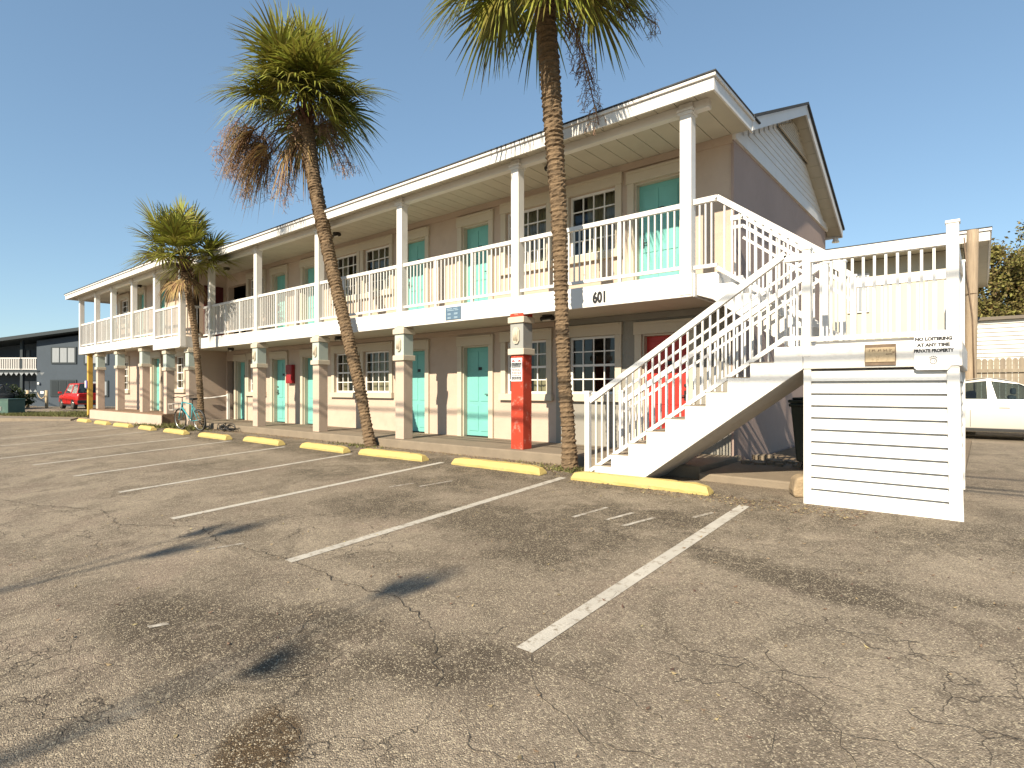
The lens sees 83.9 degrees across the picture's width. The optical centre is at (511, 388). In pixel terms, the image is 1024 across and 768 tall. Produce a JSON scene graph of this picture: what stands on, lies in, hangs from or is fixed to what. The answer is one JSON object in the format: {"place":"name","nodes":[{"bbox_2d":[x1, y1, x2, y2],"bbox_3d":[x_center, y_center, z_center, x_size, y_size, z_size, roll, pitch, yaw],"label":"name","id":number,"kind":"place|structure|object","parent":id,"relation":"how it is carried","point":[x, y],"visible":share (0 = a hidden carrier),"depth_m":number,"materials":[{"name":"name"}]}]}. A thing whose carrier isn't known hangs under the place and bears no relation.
{"place":"outdoors","nodes":[
{"label":"outdoors","id":0,"kind":"place"},
{"bbox_2d":[0,410,89,416],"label":"verge grass","id":1,"kind":"structure","parent":0,"point":[75,413],"depth_m":25.77,"materials":[{"name":"plant"}]},
{"bbox_2d":[0,414,89,417],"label":"verge","id":2,"kind":"structure","parent":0,"point":[48,416],"depth_m":25.11,"materials":[{"name":"soil"}]},
{"bbox_2d":[0,399,25,412],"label":"utility box","id":3,"kind":"object","parent":2,"relation":"on","point":[12,405],"visible":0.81,"depth_m":26.88,"materials":[{"name":"green paint"}]},
{"bbox_2d":[85,354,92,414],"bbox_3d":[-18.758,-0.135,25.237,0.360,2.810,0.222,0,0,40],"label":"corner post","id":4,"kind":"object","parent":2,"relation":"on","point":[89,383],"visible":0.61,"depth_m":25.13,"materials":[{"name":"yellow paint"}]},
{"bbox_2d":[91,408,184,425],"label":"raised walkway","id":5,"kind":"structure","parent":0,"point":[166,418],"depth_m":19.66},
{"bbox_2d":[90,410,161,425],"bbox_3d":[-14.819,1.095,21.613,8.070,0.410,0.023,0,0,40],"label":"walkway riser","id":6,"kind":"object","parent":5,"relation":"attached to","point":[127,417],"visible":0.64,"depth_m":21.23,"materials":[{"name":"white paint"}]},
{"bbox_2d":[0,406,1023,767],"bbox_3d":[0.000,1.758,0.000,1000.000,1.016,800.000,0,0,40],"label":"parking lot","id":7,"kind":"structure","parent":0,"point":[142,700],"depth_m":3.68,"materials":[{"name":"asphalt"}]},
{"bbox_2d":[0,384,18,398],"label":"parked car","id":8,"kind":"object","parent":7,"relation":"on","point":[6,392],"visible":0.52,"depth_m":34.68,"materials":[{"name":"paint"}]},
{"bbox_2d":[6,384,36,405],"bbox_3d":[-31.249,0.449,36.095,1.862,1.596,1.710,0,0,18],"label":"shrub","id":9,"kind":"object","parent":7,"relation":"on","point":[26,397],"visible":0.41,"depth_m":36.06,"materials":[{"name":"green plant"}]},
{"bbox_2d":[0,416,77,420],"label":"kerb","id":10,"kind":"structure","parent":7,"relation":"on","point":[11,418],"depth_m":23.71,"materials":[{"name":"concrete"}]},
{"bbox_2d":[37,390,47,407],"bbox_3d":[-30.940,0.700,37.548,0.716,1.200,0.177,0,0,5],"label":"rope post","id":11,"kind":"object","parent":7,"relation":"on","point":[46,398],"visible":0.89,"depth_m":37.45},
{"bbox_2d":[0,324,114,406],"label":"apartment building","id":12,"kind":"structure","parent":7,"relation":"on","point":[54,363],"depth_m":40.03,"materials":[{"name":"paint"}]},
{"bbox_2d":[26,350,29,368],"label":"door","id":13,"kind":"structure","parent":12,"relation":"in","point":[27,351],"depth_m":41.57,"materials":[{"name":"paint"}]},
{"bbox_2d":[25,381,36,391],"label":"lower window","id":14,"kind":"structure","parent":12,"relation":"in","point":[33,384],"depth_m":41.57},
{"bbox_2d":[50,380,76,396],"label":"window","id":15,"kind":"structure","parent":12,"relation":"in","point":[56,386],"depth_m":39.95,"materials":[{"name":"glass"}]},
{"bbox_2d":[51,347,76,363],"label":"window","id":16,"kind":"structure","parent":12,"relation":"in","point":[59,355],"depth_m":39.95,"materials":[{"name":"glass"}]},
{"bbox_2d":[84,354,108,364],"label":"window","id":17,"kind":"structure","parent":12,"relation":"in","point":[107,355],"depth_m":39.95,"materials":[{"name":"glass"}]},
{"bbox_2d":[84,380,108,396],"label":"window","id":18,"kind":"structure","parent":12,"relation":"in","point":[94,381],"depth_m":39.96,"materials":[{"name":"glass"}]},
{"bbox_2d":[3,432,138,445],"bbox_3d":[-12.125,1.385,15.936,0.115,0.175,3.300,0,0,40],"label":"parking stripe","id":19,"kind":"object","parent":7,"relation":"on","point":[67,439],"visible":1,"depth_m":15.72,"materials":[{"name":"paint"}]},
{"bbox_2d":[58,383,95,408],"bbox_3d":[-27.020,0.442,35.721,3.477,1.616,1.900,0,0,37],"label":"parked car","id":20,"kind":"object","parent":7,"relation":"on","point":[74,396],"visible":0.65,"depth_m":34.71,"materials":[{"name":"red paint"}]},
{"bbox_2d":[77,418,91,422],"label":"wheel stop","id":21,"kind":"object","parent":7,"relation":"on","point":[83,420],"visible":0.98,"depth_m":21.95,"materials":[{"name":"yellow paint"}]},
{"bbox_2d":[0,437,188,458],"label":"parking stripe","id":22,"kind":"object","parent":7,"relation":"on","point":[89,448],"visible":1,"depth_m":13.47,"materials":[{"name":"paint"}]},
{"bbox_2d":[94,420,111,424],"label":"wheel stop","id":23,"kind":"object","parent":7,"relation":"on","point":[101,422],"visible":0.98,"depth_m":20.48,"materials":[{"name":"yellow paint"}]},
{"bbox_2d":[8,500,220,542],"bbox_3d":[-5.070,1.515,6.892,5.344,0.060,0.342,0,0,28],"label":"asphalt crack","id":24,"kind":"object","parent":7,"relation":"on","point":[125,524],"visible":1,"depth_m":6.34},
{"bbox_2d":[113,423,133,427],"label":"wheel stop","id":25,"kind":"object","parent":7,"relation":"on","point":[127,425],"visible":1,"depth_m":19.12,"materials":[{"name":"yellow paint"}]},
{"bbox_2d":[34,441,227,464],"bbox_3d":[-8.150,1.387,12.582,0.115,0.201,3.800,0,0,40],"label":"parking stripe","id":26,"kind":"object","parent":7,"relation":"on","point":[126,453],"visible":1,"depth_m":12.34,"materials":[{"name":"paint"}]},
{"bbox_2d":[138,425,156,430],"bbox_3d":[-11.500,1.224,17.946,1.280,0.129,0.177,0,3,42],"label":"wheel stop","id":27,"kind":"object","parent":7,"relation":"on","point":[148,428],"visible":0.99,"depth_m":17.71,"materials":[{"name":"yellow paint"}]},
{"bbox_2d":[148,622,167,627],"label":"parking stripe","id":28,"kind":"object","parent":7,"relation":"on","point":[156,625],"visible":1,"depth_m":3.74,"materials":[{"name":"paint"}]},
{"bbox_2d":[163,428,189,434],"bbox_3d":[-9.728,1.224,16.480,1.630,0.129,0.177,0,3,41],"label":"wheel stop","id":29,"kind":"object","parent":7,"relation":"on","point":[176,431],"visible":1,"depth_m":16.28,"materials":[{"name":"yellow paint"}]},
{"bbox_2d":[75,447,281,475],"bbox_3d":[-6.237,1.382,11.130,0.115,0.201,3.800,0,0,40],"label":"parking stripe","id":30,"kind":"object","parent":7,"relation":"on","point":[173,462],"visible":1,"depth_m":10.84,"materials":[{"name":"paint"}]},
{"bbox_2d":[115,195,243,429],"bbox_3d":[-9.839,-2.226,17.095,3.471,7.059,3.459,0,0,40],"label":"palm tree","id":31,"kind":"object","parent":7,"relation":"on","point":[181,232],"visible":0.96,"depth_m":16.80,"materials":[{"name":"green plant"}]},
{"bbox_2d":[168,395,205,430],"bbox_3d":[-9.637,0.736,16.993,1.726,1.044,0.614,0,5,33],"label":"bicycle","id":32,"kind":"object","parent":7,"relation":"on","point":[181,408],"visible":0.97,"depth_m":16.96,"materials":[{"name":"metal"}]},
{"bbox_2d":[198,432,231,439],"bbox_3d":[-7.763,1.224,14.854,1.680,0.129,0.177,0,3,40],"label":"wheel stop","id":33,"kind":"object","parent":7,"relation":"on","point":[216,436],"visible":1,"depth_m":14.67,"materials":[{"name":"yellow paint"}]},
{"bbox_2d":[208,543,243,549],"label":"parking stripe","id":34,"kind":"object","parent":7,"relation":"on","point":[225,546],"visible":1,"depth_m":5.41,"materials":[{"name":"paint"}]},
{"bbox_2d":[220,423,237,431],"bbox_3d":[-8.289,1.134,16.613,0.956,0.256,0.304,0,0,40],"label":"tangled hose","id":35,"kind":"object","parent":7,"relation":"on","point":[225,427],"visible":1,"depth_m":16.54,"materials":[{"name":"black rubber"}]},
{"bbox_2d":[119,454,349,492],"bbox_3d":[-4.394,1.380,9.670,0.115,0.207,3.900,0,0,40],"label":"parking stripe","id":36,"kind":"object","parent":7,"relation":"on","point":[228,474],"visible":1,"depth_m":9.32,"materials":[{"name":"paint"}]},
{"bbox_2d":[243,436,284,445],"bbox_3d":[-5.876,1.218,13.449,1.780,0.129,0.177,0,3,41],"label":"wheel stop","id":37,"kind":"object","parent":7,"relation":"on","point":[268,441],"visible":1,"depth_m":13.28,"materials":[{"name":"yellow paint"}]},
{"bbox_2d":[213,654,339,689],"bbox_3d":[-1.213,1.538,3.063,0.747,0.038,0.188,0,0,-33],"label":"asphalt crack","id":38,"kind":"object","parent":7,"relation":"on","point":[280,676],"visible":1,"depth_m":3.05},
{"bbox_2d":[196,0,397,446],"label":"palm tree","id":39,"kind":"object","parent":7,"relation":"on","point":[306,64],"visible":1,"depth_m":13.64,"materials":[{"name":"green plant"}]},
{"bbox_2d":[172,462,444,518],"bbox_3d":[-2.552,1.378,8.179,0.115,0.225,4.250,0,0,40],"label":"parking stripe","id":40,"kind":"object","parent":7,"relation":"on","point":[205,511],"visible":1,"depth_m":7.71,"materials":[{"name":"paint"}]},
{"bbox_2d":[300,442,349,452],"bbox_3d":[-3.924,1.216,11.886,1.680,0.129,0.176,0,3,41],"label":"wheel stop","id":41,"kind":"object","parent":7,"relation":"on","point":[327,447],"visible":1,"depth_m":11.72,"materials":[{"name":"yellow paint"}]},
{"bbox_2d":[239,546,448,719],"bbox_3d":[-1.299,1.508,4.210,0.584,0.046,3.607,0,0,-38],"label":"asphalt crack","id":42,"kind":"object","parent":7,"relation":"on","point":[403,605],"visible":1,"depth_m":3.67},
{"bbox_2d":[134,421,583,472],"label":"weeds","id":43,"kind":"object","parent":7,"relation":"on","point":[191,427],"visible":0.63,"depth_m":12.77,"materials":[{"name":"green plant"}]},
{"bbox_2d":[358,448,428,461],"bbox_3d":[-2.229,1.212,10.561,1.800,0.129,0.178,0,3,38],"label":"wheel stop","id":44,"kind":"object","parent":7,"relation":"on","point":[403,455],"visible":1,"depth_m":10.43,"materials":[{"name":"yellow paint"}]},
{"bbox_2d":[286,477,563,561],"bbox_3d":[-0.600,1.379,6.538,0.115,0.222,4.190,0,0,40],"label":"parking stripe","id":45,"kind":"object","parent":7,"relation":"on","point":[326,549],"visible":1,"depth_m":5.96,"materials":[{"name":"paint"}]},
{"bbox_2d":[64,68,844,459],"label":"motel building","id":46,"kind":"structure","parent":7,"relation":"on","point":[416,256],"depth_m":12.19,"materials":[{"name":"beige paint"}]},
{"bbox_2d":[118,293,129,314],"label":"window","id":47,"kind":"structure","parent":46,"relation":"in","point":[125,296],"depth_m":24.38,"materials":[{"name":"white plastic"}]},
{"bbox_2d":[125,356,129,392],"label":"window","id":48,"kind":"structure","parent":46,"relation":"in","point":[127,358],"depth_m":23.94,"materials":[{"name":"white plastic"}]},
{"bbox_2d":[137,286,145,337],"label":"door","id":49,"kind":"structure","parent":46,"relation":"in","point":[141,298],"depth_m":23.29,"materials":[{"name":"teal paint"}]},
{"bbox_2d":[150,351,161,410],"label":"door","id":50,"kind":"structure","parent":46,"relation":"in","point":[155,357],"depth_m":22.24,"materials":[{"name":"teal paint"}]},
{"bbox_2d":[160,279,167,335],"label":"door","id":51,"kind":"structure","parent":46,"relation":"in","point":[163,302],"depth_m":21.81,"materials":[{"name":"teal paint"}]},
{"bbox_2d":[174,351,185,392],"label":"window","id":52,"kind":"structure","parent":46,"relation":"in","point":[178,353],"depth_m":20.62,"materials":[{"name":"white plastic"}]},
{"bbox_2d":[204,285,222,337],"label":"wing door","id":53,"kind":"structure","parent":46,"relation":"in","point":[218,290],"depth_m":20.42,"materials":[{"name":"red paint"}]},
{"bbox_2d":[233,354,247,419],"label":"door","id":54,"kind":"structure","parent":46,"relation":"in","point":[240,400],"depth_m":20.19,"materials":[{"name":"teal paint"}]},
{"bbox_2d":[245,269,265,317],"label":"window","id":55,"kind":"structure","parent":46,"relation":"in","point":[249,276],"depth_m":19.38,"materials":[{"name":"white plastic"}]},
{"bbox_2d":[245,353,266,395],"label":"window","id":56,"kind":"structure","parent":46,"relation":"in","point":[248,355],"depth_m":19.60,"materials":[{"name":"white plastic"}]},
{"bbox_2d":[269,264,288,328],"bbox_3d":[-7.433,-2.790,18.336,1.120,2.260,0.250,0,0,40],"label":"door","id":57,"kind":"structure","parent":46,"relation":"in","point":[280,280],"depth_m":18.46,"materials":[{"name":"teal paint"}]},
{"bbox_2d":[269,351,288,422],"bbox_3d":[-7.433,-0.055,18.336,1.120,2.270,0.250,0,0,40],"label":"door","id":58,"kind":"structure","parent":46,"relation":"in","point":[280,385],"depth_m":18.50,"materials":[{"name":"teal paint"}]},
{"bbox_2d":[286,365,294,382],"bbox_3d":[-6.925,-0.460,17.750,0.340,0.580,0.145,0,0,40],"label":"extinguisher cabinet","id":59,"kind":"object","parent":46,"relation":"attached to","point":[290,373],"visible":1,"depth_m":17.66,"materials":[{"name":"metal"}]},
{"bbox_2d":[299,349,312,423],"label":"door","id":60,"kind":"structure","parent":46,"relation":"in","point":[306,370],"depth_m":17.38,"materials":[{"name":"teal paint"}]},
{"bbox_2d":[299,257,314,324],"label":"door","id":61,"kind":"structure","parent":46,"relation":"in","point":[307,274],"depth_m":17.36,"materials":[{"name":"teal paint"}]},
{"bbox_2d":[329,243,359,303],"bbox_3d":[-4.593,-3.200,16.035,1.400,1.540,0.346,0,0,40],"label":"window","id":62,"kind":"structure","parent":46,"relation":"in","point":[354,248],"depth_m":15.85,"materials":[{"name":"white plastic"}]},
{"bbox_2d":[329,344,359,397],"bbox_3d":[-4.592,-0.490,16.036,1.400,1.460,0.347,0,0,40],"label":"window","id":63,"kind":"structure","parent":46,"relation":"in","point":[345,392],"depth_m":16.29,"materials":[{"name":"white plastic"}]},
{"bbox_2d":[359,234,393,299],"bbox_3d":[-3.525,-3.200,15.153,1.430,1.540,0.347,0,0,40],"label":"window","id":64,"kind":"structure","parent":46,"relation":"in","point":[382,257],"depth_m":15.16,"materials":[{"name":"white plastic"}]},
{"bbox_2d":[359,341,393,397],"bbox_3d":[-3.525,-0.490,15.153,1.430,1.460,0.347,0,0,40],"label":"window","id":65,"kind":"structure","parent":46,"relation":"in","point":[382,361],"depth_m":15.16,"materials":[{"name":"white plastic"}]},
{"bbox_2d":[408,226,429,310],"bbox_3d":[-2.379,-2.790,14.154,1.120,2.260,0.250,0,0,40],"label":"door","id":66,"kind":"structure","parent":46,"relation":"in","point":[418,249],"depth_m":14.13,"materials":[{"name":"teal paint"}]},
{"bbox_2d":[413,339,429,433],"bbox_3d":[-2.379,-0.055,14.154,1.120,2.270,0.250,0,0,40],"label":"door","id":67,"kind":"structure","parent":46,"relation":"in","point":[421,365],"depth_m":14.11,"materials":[{"name":"teal paint"}]},
{"bbox_2d":[445,306,460,319],"bbox_3d":[-1.158,-1.488,11.197,0.420,0.245,0.017,0,0,40],"label":"wall plaque","id":68,"kind":"object","parent":46,"relation":"attached to","point":[451,313],"depth_m":11.19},
{"bbox_2d":[456,209,493,303],"bbox_3d":[-0.784,-2.790,12.835,1.120,2.260,0.250,0,0,40],"label":"door","id":69,"kind":"structure","parent":46,"relation":"in","point":[481,234],"depth_m":12.90,"materials":[{"name":"teal paint"}]},
{"bbox_2d":[456,334,493,437],"bbox_3d":[-0.784,-0.055,12.835,1.120,2.270,0.250,0,0,40],"label":"door","id":70,"kind":"structure","parent":46,"relation":"in","point":[478,361],"depth_m":12.92,"materials":[{"name":"teal paint"}]},
{"bbox_2d":[511,358,521,380],"bbox_3d":[0.082,-0.343,10.171,0.250,0.415,0.015,0,0,40],"label":"towing notice","id":71,"kind":"object","parent":46,"relation":"attached to","point":[516,369],"visible":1,"depth_m":10.17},
{"bbox_2d":[498,191,552,275],"bbox_3d":[0.354,-3.200,11.943,1.400,1.540,0.347,0,0,40],"label":"window","id":72,"kind":"structure","parent":46,"relation":"in","point":[537,220],"depth_m":11.91,"materials":[{"name":"white plastic"}]},
{"bbox_2d":[498,328,553,400],"bbox_3d":[0.354,-0.490,11.943,1.400,1.460,0.347,0,0,40],"label":"window","id":73,"kind":"structure","parent":46,"relation":"in","point":[542,366],"depth_m":11.84,"materials":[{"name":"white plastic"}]},
{"bbox_2d":[565,171,622,264],"bbox_3d":[1.583,-3.200,10.927,1.350,1.540,0.347,0,0,40],"label":"window","id":74,"kind":"structure","parent":46,"relation":"in","point":[605,204],"depth_m":10.90,"materials":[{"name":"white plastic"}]},
{"bbox_2d":[568,322,622,401],"bbox_3d":[1.529,-0.490,10.861,1.350,1.460,0.185,0,0,40],"label":"window","id":75,"kind":"structure","parent":46,"relation":"in","point":[614,330],"depth_m":10.75,"materials":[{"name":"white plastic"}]},
{"bbox_2d":[626,158,679,280],"bbox_3d":[2.584,-2.790,10.049,1.160,2.260,0.250,0,0,40],"label":"door","id":76,"kind":"structure","parent":46,"relation":"in","point":[664,191],"depth_m":10.13,"materials":[{"name":"teal paint"}]},
{"bbox_2d":[633,318,696,440],"bbox_3d":[2.693,-0.055,9.954,1.150,2.270,0.250,0,0,40],"label":"door","id":77,"kind":"structure","parent":46,"relation":"in","point":[643,344],"depth_m":10.05,"materials":[{"name":"red paint"}]},
{"bbox_2d":[180,418,740,478],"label":"walkway","id":78,"kind":"structure","parent":7,"relation":"on","point":[544,452],"depth_m":11.45,"materials":[{"name":"concrete"}]},
{"bbox_2d":[451,457,546,475],"bbox_3d":[-0.253,1.208,9.029,1.880,0.129,0.176,0,3,40],"label":"wheel stop","id":79,"kind":"object","parent":7,"relation":"on","point":[505,466],"visible":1,"depth_m":8.88,"materials":[{"name":"yellow paint"}]},
{"bbox_2d":[465,711,554,767],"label":"asphalt crack","id":80,"kind":"object","parent":7,"relation":"on","point":[499,756],"visible":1,"depth_m":2.40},
{"bbox_2d":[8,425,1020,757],"bbox_3d":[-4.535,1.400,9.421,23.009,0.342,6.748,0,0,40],"label":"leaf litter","id":81,"kind":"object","parent":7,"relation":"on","point":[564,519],"visible":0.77,"depth_m":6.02,"materials":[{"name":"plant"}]},
{"bbox_2d":[418,0,676,470],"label":"palm tree","id":82,"kind":"object","parent":7,"relation":"on","point":[494,19],"visible":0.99,"depth_m":8.78,"materials":[{"name":"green plant"}]},
{"bbox_2d":[571,507,607,516],"bbox_3d":[0.852,1.344,6.207,0.568,0.029,0.049,0,0,-40],"label":"parking stripe","id":83,"kind":"object","parent":7,"relation":"on","point":[589,512],"visible":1,"depth_m":6.19,"materials":[{"name":"paint"}]},
{"bbox_2d":[512,645,684,721],"bbox_3d":[0.377,1.492,2.904,1.133,0.008,0.074,0,0,44],"label":"asphalt crack","id":84,"kind":"object","parent":7,"relation":"on","point":[598,684],"visible":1,"depth_m":2.88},
{"bbox_2d":[521,667,712,767],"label":"asphalt crack","id":85,"kind":"object","parent":7,"relation":"on","point":[599,742],"visible":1,"depth_m":2.44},
{"bbox_2d":[604,512,632,519],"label":"parking stripe","id":86,"kind":"object","parent":7,"relation":"on","point":[619,516],"visible":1,"depth_m":5.99,"materials":[{"name":"paint"}]},
{"bbox_2d":[517,505,749,652],"bbox_3d":[1.312,1.388,4.755,0.115,0.207,3.900,0,0,40],"label":"parking stripe","id":87,"kind":"object","parent":7,"relation":"on","point":[551,632],"visible":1,"depth_m":4.08,"materials":[{"name":"paint"}]},
{"bbox_2d":[621,517,655,525],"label":"parking stripe","id":88,"kind":"object","parent":7,"relation":"on","point":[638,521],"visible":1,"depth_m":5.78,"materials":[{"name":"paint"}]},
{"bbox_2d":[571,471,713,495],"bbox_3d":[1.629,1.210,7.428,1.940,0.129,0.176,0,3,38],"label":"wheel stop","id":89,"kind":"object","parent":7,"relation":"on","point":[670,485],"visible":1,"depth_m":7.29,"materials":[{"name":"yellow paint"}]},
{"bbox_2d":[693,512,713,517],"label":"parking stripe","id":90,"kind":"object","parent":7,"relation":"on","point":[703,514],"visible":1,"depth_m":5.94,"materials":[{"name":"paint"}]},
{"bbox_2d":[699,459,802,489],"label":"side walk","id":91,"kind":"structure","parent":7,"relation":"on","point":[766,475],"depth_m":7.67,"materials":[{"name":"concrete"}]},
{"bbox_2d":[788,397,802,465],"bbox_3d":[4.276,0.634,7.961,0.610,1.028,0.700,0,0,40],"label":"trash bin","id":92,"kind":"object","parent":91,"relation":"on","point":[796,404],"visible":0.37,"depth_m":7.86,"materials":[{"name":"black plastic"}]},
{"bbox_2d":[584,194,966,521],"bbox_3d":[3.372,-0.708,7.617,4.237,4.004,2.278,0,0,40],"label":"outdoor staircase","id":93,"kind":"structure","parent":7,"relation":"on","point":[885,438],"depth_m":6.28,"materials":[{"name":"paint"}]},
{"bbox_2d":[865,344,895,365],"bbox_3d":[3.759,-0.347,5.815,0.270,0.215,0.024,0,0,40],"label":"weathered nameplate","id":94,"kind":"object","parent":93,"relation":"attached to","point":[880,354],"visible":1,"depth_m":5.81,"materials":[{"name":"metal"}]},
{"bbox_2d":[914,332,959,369],"bbox_3d":[4.114,-0.368,5.520,0.354,0.367,0.020,0,0,40],"label":"no loitering sign","id":95,"kind":"object","parent":93,"relation":"attached to","point":[937,352],"visible":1,"depth_m":5.52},
{"bbox_2d":[789,474,802,497],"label":"concrete block","id":96,"kind":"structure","parent":7,"relation":"on","point":[796,486],"depth_m":6.54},
{"bbox_2d":[670,678,934,767],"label":"asphalt crack","id":97,"kind":"object","parent":7,"relation":"on","point":[818,730],"visible":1,"depth_m":2.46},
{"bbox_2d":[753,634,856,767],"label":"asphalt crack","id":98,"kind":"object","parent":7,"relation":"on","point":[817,697],"visible":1,"depth_m":2.68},
{"bbox_2d":[740,602,916,675],"bbox_3d":[1.711,1.431,3.325,1.056,0.027,0.518,0,0,40],"label":"asphalt crack","id":99,"kind":"object","parent":7,"relation":"on","point":[853,632],"visible":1,"depth_m":3.30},
{"bbox_2d":[657,649,1022,740],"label":"asphalt crack","id":100,"kind":"object","parent":7,"relation":"on","point":[856,691],"visible":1,"depth_m":2.74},
{"bbox_2d":[963,229,978,434],"bbox_3d":[12.601,-1.550,15.648,0.363,5.604,0.355,0,0,40],"label":"wooden pole","id":101,"kind":"object","parent":7,"relation":"on","point":[971,248],"visible":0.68,"depth_m":15.54,"materials":[{"name":"brown wood"}]},
{"bbox_2d":[965,378,1023,432],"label":"parked car","id":102,"kind":"object","parent":7,"relation":"on","point":[994,405],"visible":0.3,"depth_m":13.80,"materials":[{"name":"white metal"}]},
{"bbox_2d":[977,357,1023,384],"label":"picket fence","id":103,"kind":"object","parent":7,"relation":"on","point":[1007,369],"visible":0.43,"depth_m":16.28,"materials":[{"name":"brown wood"}]},
{"bbox_2d":[978,238,1023,316],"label":"evergreen tree","id":104,"kind":"object","parent":7,"relation":"on","point":[991,304],"visible":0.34,"depth_m":27.32,"materials":[{"name":"green plant"}]},
{"bbox_2d":[994,221,1023,310],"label":"evergreen tree","id":105,"kind":"object","parent":7,"relation":"on","point":[1021,294],"visible":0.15,"depth_m":27.85,"materials":[{"name":"green plant"}]},
{"bbox_2d":[0,0,1023,337],"label":"sky","id":106,"kind":"structure","parent":0,"point":[917,106],"materials":[{"name":"blue"}]},
{"bbox_2d":[753,440,971,472],"bbox_3d":[7.251,1.270,11.275,2.800,0.160,7.380,0,0,40],"label":"soil bed","id":107,"kind":"object","parent":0,"point":[788,454],"visible":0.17,"depth_m":10.44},
{"bbox_2d":[741,454,802,467],"bbox_3d":[4.823,1.125,8.454,2.573,0.090,1.291,0,0,40],"label":"rubble","id":108,"kind":"object","parent":107,"relation":"on","point":[769,459],"visible":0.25,"depth_m":8.72,"materials":[{"name":"stone"}]},
{"bbox_2d":[825,226,991,371],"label":"neighbouring building","id":109,"kind":"structure","parent":0,"point":[985,235],"depth_m":17.65,"materials":[{"name":"beige"}]},
{"bbox_2d":[847,273,868,313],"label":"window","id":110,"kind":"structure","parent":109,"relation":"in","point":[859,290],"depth_m":18.31,"materials":[{"name":"white plastic"}]},
{"bbox_2d":[977,315,1023,382],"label":"siding building","id":111,"kind":"structure","parent":0,"point":[999,337],"depth_m":22.79,"materials":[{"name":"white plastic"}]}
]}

